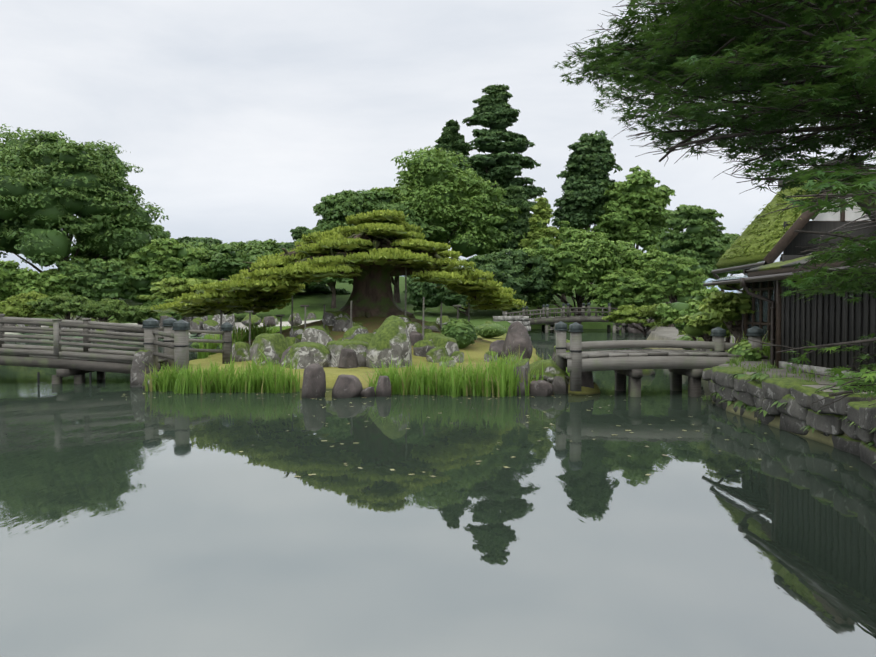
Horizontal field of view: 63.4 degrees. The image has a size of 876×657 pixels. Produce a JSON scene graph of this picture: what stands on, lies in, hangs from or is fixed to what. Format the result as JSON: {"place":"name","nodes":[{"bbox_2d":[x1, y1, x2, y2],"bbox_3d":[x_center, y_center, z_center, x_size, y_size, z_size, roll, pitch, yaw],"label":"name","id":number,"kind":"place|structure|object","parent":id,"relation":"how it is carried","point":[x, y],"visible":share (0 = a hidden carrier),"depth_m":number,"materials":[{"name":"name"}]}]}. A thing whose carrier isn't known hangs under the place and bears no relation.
{"place":"outdoors","nodes":[
{"label":"outdoors","id":0,"kind":"place"},
{"bbox_2d":[0,329,875,656],"bbox_3d":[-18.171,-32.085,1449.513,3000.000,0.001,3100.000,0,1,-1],"label":"pond water","id":1,"kind":"structure","parent":0,"point":[140,523],"depth_m":6.98,"materials":[{"name":"grey liquid"}]},
{"bbox_2d":[24,334,219,339],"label":"lotus pads","id":2,"kind":"object","parent":1,"relation":"on","point":[116,339],"visible":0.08,"depth_m":55.37,"materials":[{"name":"green plant"}]},
{"bbox_2d":[192,320,290,358],"bbox_3d":[-11.493,0.388,37.607,8.259,1.879,23.457,0,1,-1],"label":"iris bay","id":3,"kind":"object","parent":1,"relation":"on","point":[242,335],"visible":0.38,"depth_m":30.44,"materials":[{"name":"green plant"}]},
{"bbox_2d":[102,391,850,476],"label":"floating leaves","id":4,"kind":"object","parent":1,"relation":"on","point":[461,402],"visible":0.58,"depth_m":12.59,"materials":[{"name":"beige plant"}]},
{"bbox_2d":[0,0,875,275],"label":"sky","id":5,"kind":"structure","parent":0,"point":[238,117],"materials":[{"name":"white"}]},
{"bbox_2d":[5,276,875,446],"bbox_3d":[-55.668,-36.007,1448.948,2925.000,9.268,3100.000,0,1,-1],"label":"ground","id":6,"kind":"structure","parent":0,"point":[476,351],"depth_m":36.02,"materials":[{"name":"green plant"}]},
{"bbox_2d":[0,297,29,316],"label":"maple tree","id":7,"kind":"object","parent":6,"relation":"on","point":[7,309],"visible":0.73,"depth_m":68.33,"materials":[{"name":"green plant"}]},
{"bbox_2d":[9,290,53,317],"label":"weeping tree","id":8,"kind":"object","parent":6,"relation":"on","point":[20,301],"visible":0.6,"depth_m":69.24,"materials":[{"name":"green plant"}]},
{"bbox_2d":[0,260,78,312],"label":"tree","id":9,"kind":"object","parent":6,"relation":"on","point":[14,281],"visible":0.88,"depth_m":75.85,"materials":[{"name":"green plant"}]},
{"bbox_2d":[26,292,88,319],"bbox_3d":[-34.430,-1.603,65.890,6.960,3.633,4.362,0,1,-1],"label":"tree","id":10,"kind":"object","parent":6,"relation":"on","point":[64,303],"visible":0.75,"depth_m":64.78,"materials":[{"name":"green plant"}]},
{"bbox_2d":[0,124,169,271],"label":"tree","id":11,"kind":"object","parent":6,"relation":"on","point":[52,184],"visible":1,"depth_m":81.90,"materials":[{"name":"green plant"}]},
{"bbox_2d":[71,298,133,321],"bbox_3d":[-30.717,-1.283,65.005,5.603,3.048,3.942,0,1,-1],"label":"tree","id":12,"kind":"object","parent":6,"relation":"on","point":[102,308],"visible":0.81,"depth_m":64.19,"materials":[{"name":"green plant"}]},
{"bbox_2d":[54,256,161,303],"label":"tree","id":13,"kind":"object","parent":6,"relation":"on","point":[97,279],"visible":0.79,"depth_m":77.82,"materials":[{"name":"green plant"}]},
{"bbox_2d":[0,314,232,384],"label":"bridge","id":14,"kind":"structure","parent":6,"relation":"on","point":[78,363],"depth_m":20.59,"materials":[{"name":"grey wood"}]},
{"bbox_2d":[70,224,170,263],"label":"tree","id":15,"kind":"object","parent":6,"relation":"on","point":[85,253],"visible":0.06,"depth_m":90.81,"materials":[{"name":"green plant"}]},
{"bbox_2d":[114,305,160,324],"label":"tree","id":16,"kind":"object","parent":6,"relation":"on","point":[138,314],"visible":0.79,"depth_m":64.19,"materials":[{"name":"green plant"}]},
{"bbox_2d":[143,297,183,320],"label":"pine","id":17,"kind":"object","parent":6,"relation":"on","point":[156,301],"visible":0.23,"depth_m":65.71,"materials":[{"name":"green plant"}]},
{"bbox_2d":[123,237,218,281],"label":"tree","id":18,"kind":"object","parent":6,"relation":"on","point":[160,259],"visible":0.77,"depth_m":80.59,"materials":[{"name":"green plant"}]},
{"bbox_2d":[136,276,229,301],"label":"maple tree","id":19,"kind":"object","parent":6,"relation":"on","point":[171,287],"visible":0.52,"depth_m":66.63,"materials":[{"name":"green plant"}]},
{"bbox_2d":[191,342,205,348],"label":"shrub","id":20,"kind":"object","parent":6,"relation":"on","point":[195,344],"visible":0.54,"depth_m":26.89,"materials":[{"name":"green plant"}]},
{"bbox_2d":[175,236,222,280],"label":"tree","id":21,"kind":"object","parent":6,"relation":"on","point":[210,241],"visible":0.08,"depth_m":91.34,"materials":[{"name":"green plant"}]},
{"bbox_2d":[143,350,303,394],"bbox_3d":[-5.793,1.159,18.969,4.677,1.216,1.876,0,1,-1],"label":"iris","id":22,"kind":"object","parent":6,"relation":"on","point":[214,380],"visible":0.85,"depth_m":18.63,"materials":[{"name":"green plant"}]},
{"bbox_2d":[183,241,278,280],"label":"tree","id":23,"kind":"object","parent":6,"relation":"on","point":[226,261],"visible":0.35,"depth_m":83.01,"materials":[{"name":"green plant"}]},
{"bbox_2d":[246,239,289,252],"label":"tree","id":24,"kind":"object","parent":6,"relation":"on","point":[268,244],"visible":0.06,"depth_m":93.84,"materials":[{"name":"green plant"}]},
{"bbox_2d":[252,293,294,314],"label":"maple tree","id":25,"kind":"object","parent":6,"relation":"on","point":[287,304],"depth_m":73.78,"materials":[{"name":"green plant"}]},
{"bbox_2d":[266,244,280,252],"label":"tree","id":26,"kind":"object","parent":6,"relation":"on","point":[276,250],"visible":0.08,"depth_m":93.47,"materials":[{"name":"green plant"}]},
{"bbox_2d":[278,226,350,294],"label":"tree","id":27,"kind":"object","parent":6,"relation":"on","point":[296,234],"visible":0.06,"depth_m":90.17,"materials":[{"name":"green plant"}]},
{"bbox_2d":[281,221,353,308],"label":"tree","id":28,"kind":"object","parent":6,"relation":"on","point":[329,281],"visible":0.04,"depth_m":78.41,"materials":[{"name":"green plant"}]},
{"bbox_2d":[150,209,526,345],"bbox_3d":[-4.032,-2.012,30.110,15.351,6.164,9.500,0,1,10],"label":"great pine","id":29,"kind":"object","parent":6,"relation":"on","point":[374,253],"visible":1,"depth_m":28.94,"materials":[{"name":"green plant"}]},
{"bbox_2d":[16,310,708,388],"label":"pale garden rocks","id":30,"kind":"object","parent":6,"relation":"on","point":[386,345],"visible":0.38,"depth_m":22.89,"materials":[{"name":"grey stone"}]},
{"bbox_2d":[4,312,729,398],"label":"garden rocks","id":31,"kind":"object","parent":6,"relation":"on","point":[344,386],"depth_m":19.96,"materials":[{"name":"grey stone"}]},
{"bbox_2d":[313,189,448,283],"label":"dark tree","id":32,"kind":"object","parent":6,"relation":"on","point":[335,209],"visible":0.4,"depth_m":80.59,"materials":[{"name":"green plant"}]},
{"bbox_2d":[370,186,417,302],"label":"camphor tree","id":33,"kind":"object","parent":6,"relation":"on","point":[395,281],"visible":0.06,"depth_m":86.93,"materials":[{"name":"green plant"}]},
{"bbox_2d":[369,146,526,257],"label":"camphor tree","id":34,"kind":"object","parent":6,"relation":"on","point":[449,193],"visible":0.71,"depth_m":84.45,"materials":[{"name":"green plant"}]},
{"bbox_2d":[429,119,472,260],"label":"thin conifer","id":35,"kind":"object","parent":6,"relation":"on","point":[451,138],"visible":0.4,"depth_m":102.27,"materials":[{"name":"green plant"}]},
{"bbox_2d":[356,344,547,397],"bbox_3d":[0.329,1.103,18.324,5.124,1.360,2.405,0,1,-1],"label":"iris","id":36,"kind":"object","parent":6,"relation":"on","point":[500,379],"visible":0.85,"depth_m":18.00,"materials":[{"name":"green plant"}]},
{"bbox_2d":[441,319,477,348],"bbox_3d":[0.802,0.241,27.206,1.460,1.248,1.315,0,1,-1],"label":"shrub","id":37,"kind":"object","parent":6,"relation":"on","point":[462,333],"visible":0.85,"depth_m":26.77,"materials":[{"name":"green plant"}]},
{"bbox_2d":[403,263,527,315],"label":"tree","id":38,"kind":"object","parent":6,"relation":"on","point":[429,292],"visible":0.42,"depth_m":73.54,"materials":[{"name":"green plant"}]},
{"bbox_2d":[475,322,506,337],"bbox_3d":[3.346,0.105,44.747,2.190,0.969,2.008,0,1,-1],"label":"shrub","id":39,"kind":"object","parent":6,"relation":"on","point":[489,330],"visible":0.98,"depth_m":44.16,"materials":[{"name":"green plant"}]},
{"bbox_2d":[445,83,546,243],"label":"tall conifer","id":40,"kind":"object","parent":6,"relation":"on","point":[498,115],"visible":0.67,"depth_m":97.56,"materials":[{"name":"green plant"}]},
{"bbox_2d":[466,185,554,295],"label":"tree","id":41,"kind":"object","parent":6,"relation":"on","point":[514,196],"visible":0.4,"depth_m":88.05,"materials":[{"name":"green plant"}]},
{"bbox_2d":[464,248,557,301],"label":"tree","id":42,"kind":"object","parent":6,"relation":"on","point":[513,263],"visible":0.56,"depth_m":76.91,"materials":[{"name":"green plant"}]},
{"bbox_2d":[518,197,561,308],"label":"tree","id":43,"kind":"object","parent":6,"relation":"on","point":[542,215],"visible":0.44,"depth_m":85.01,"materials":[{"name":"green plant"}]},
{"bbox_2d":[555,221,573,301],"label":"tree","id":44,"kind":"object","parent":6,"relation":"on","point":[563,225],"visible":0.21,"depth_m":89.44,"materials":[{"name":"green plant"}]},
{"bbox_2d":[493,303,654,332],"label":"bridge","id":45,"kind":"structure","parent":6,"relation":"on","point":[525,320],"depth_m":70.85,"materials":[{"name":"grey wood"}]},
{"bbox_2d":[520,228,635,323],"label":"tree","id":46,"kind":"object","parent":6,"relation":"on","point":[582,260],"visible":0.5,"depth_m":76.20,"materials":[{"name":"green plant"}]},
{"bbox_2d":[551,130,622,283],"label":"dark cedar","id":47,"kind":"object","parent":6,"relation":"on","point":[591,163],"visible":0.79,"depth_m":95.73,"materials":[{"name":"green plant"}]},
{"bbox_2d":[589,268,670,315],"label":"bright tree","id":48,"kind":"object","parent":6,"relation":"on","point":[617,288],"visible":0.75,"depth_m":72.53,"materials":[{"name":"green plant"}]},
{"bbox_2d":[585,165,675,251],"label":"feather tree","id":49,"kind":"object","parent":6,"relation":"on","point":[634,207],"visible":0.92,"depth_m":92.57,"materials":[{"name":"green plant"}]},
{"bbox_2d":[602,303,668,335],"bbox_3d":[18.132,-0.594,61.492,7.552,3.206,4.323,0,1,-1],"label":"maple","id":50,"kind":"object","parent":6,"relation":"on","point":[628,314],"visible":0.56,"depth_m":61.23,"materials":[{"name":"green plant"}]},
{"bbox_2d":[619,244,661,317],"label":"tree","id":51,"kind":"object","parent":6,"relation":"on","point":[637,258],"visible":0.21,"depth_m":75.14,"materials":[{"name":"green plant"}]},
{"bbox_2d":[532,331,769,376],"bbox_3d":[5.995,0.871,20.691,7.946,1.711,2.276,1,2,37],"label":"fern","id":52,"kind":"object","parent":6,"relation":"on","point":[766,349],"depth_m":19.06,"materials":[{"name":"green plant"}]},
{"bbox_2d":[554,321,767,396],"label":"bridge","id":53,"kind":"structure","parent":6,"relation":"on","point":[576,361],"depth_m":17.59,"materials":[{"name":"grey wood"}]},
{"bbox_2d":[633,252,714,326],"bbox_3d":[19.248,-3.048,57.456,6.382,6.550,3.892,0,1,-1],"label":"tree","id":54,"kind":"object","parent":6,"relation":"on","point":[679,279],"visible":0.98,"depth_m":56.86,"materials":[{"name":"green plant"}]},
{"bbox_2d":[655,287,719,340],"bbox_3d":[9.708,-0.251,25.754,3.543,2.502,2.096,0,1,-1],"label":"shrub","id":55,"kind":"object","parent":6,"relation":"on","point":[671,313],"visible":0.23,"depth_m":25.62,"materials":[{"name":"green plant"}]},
{"bbox_2d":[676,335,698,349],"bbox_3d":[9.833,0.536,27.475,1.313,0.647,1.129,0,1,-1],"label":"bank shrub","id":56,"kind":"object","parent":6,"relation":"on","point":[686,338],"visible":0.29,"depth_m":27.21,"materials":[{"name":"green plant"}]},
{"bbox_2d":[657,204,730,279],"bbox_3d":[23.979,-5.779,65.596,6.956,11.637,5.166,0,1,-1],"label":"tall tree","id":57,"kind":"object","parent":6,"relation":"on","point":[703,241],"visible":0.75,"depth_m":64.40,"materials":[{"name":"green plant"}]},
{"bbox_2d":[673,303,735,342],"bbox_3d":[8.874,0.091,22.746,2.355,1.980,1.654,0,1,-1],"label":"maple tree","id":58,"kind":"object","parent":6,"relation":"on","point":[695,326],"visible":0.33,"depth_m":22.75,"materials":[{"name":"green plant"}]},
{"bbox_2d":[553,0,875,407],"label":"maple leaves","id":59,"kind":"object","parent":6,"relation":"on","point":[768,53],"visible":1,"depth_m":4.17,"materials":[{"name":"green plant"}]},
{"bbox_2d":[701,283,756,342],"bbox_3d":[9.282,-0.222,21.199,2.805,2.618,1.817,0,1,10],"label":"maple tree","id":60,"kind":"object","parent":6,"relation":"on","point":[727,306],"visible":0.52,"depth_m":21.06,"materials":[{"name":"green foliage"},{"name":"grey brown bark"}]},
{"bbox_2d":[721,233,757,292],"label":"tree","id":61,"kind":"object","parent":6,"relation":"on","point":[732,238],"visible":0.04,"depth_m":117.53,"materials":[{"name":"green plant"}]},
{"bbox_2d":[727,342,765,360],"bbox_3d":[7.781,0.686,17.857,0.946,0.717,0.834,0,1,-1],"label":"bank shrub","id":62,"kind":"object","parent":6,"relation":"on","point":[739,348],"visible":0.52,"depth_m":17.57,"materials":[{"name":"green plant"}]},
{"bbox_2d":[701,354,875,422],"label":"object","id":63,"kind":"object","parent":6,"relation":"on","point":[736,360],"visible":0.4,"depth_m":14.36,"materials":[{"name":"green plant"}]},
{"bbox_2d":[702,366,875,469],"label":"stone retaining wall","id":64,"kind":"structure","parent":6,"relation":"on","point":[796,416],"depth_m":11.89,"materials":[{"name":"grey stone"}]},
{"bbox_2d":[711,361,875,463],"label":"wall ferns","id":65,"kind":"object","parent":64,"relation":"on","point":[761,376],"depth_m":13.32,"materials":[{"name":"green plant"}]},
{"bbox_2d":[703,155,875,383],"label":"house","id":66,"kind":"structure","parent":6,"relation":"on","point":[817,319],"depth_m":15.51,"materials":[{"name":"brown wood"}]},
{"bbox_2d":[719,180,818,258],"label":"roof ferns","id":67,"kind":"object","parent":66,"relation":"on","point":[757,233],"visible":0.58,"depth_m":19.93,"materials":[{"name":"green plant"}]},
{"bbox_2d":[403,276,736,292],"bbox_3d":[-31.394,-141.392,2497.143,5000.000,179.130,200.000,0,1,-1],"label":"hills","id":68,"kind":"structure","parent":0,"point":[710,279],"depth_m":2550.31,"materials":[{"name":"green plant"}]}
]}

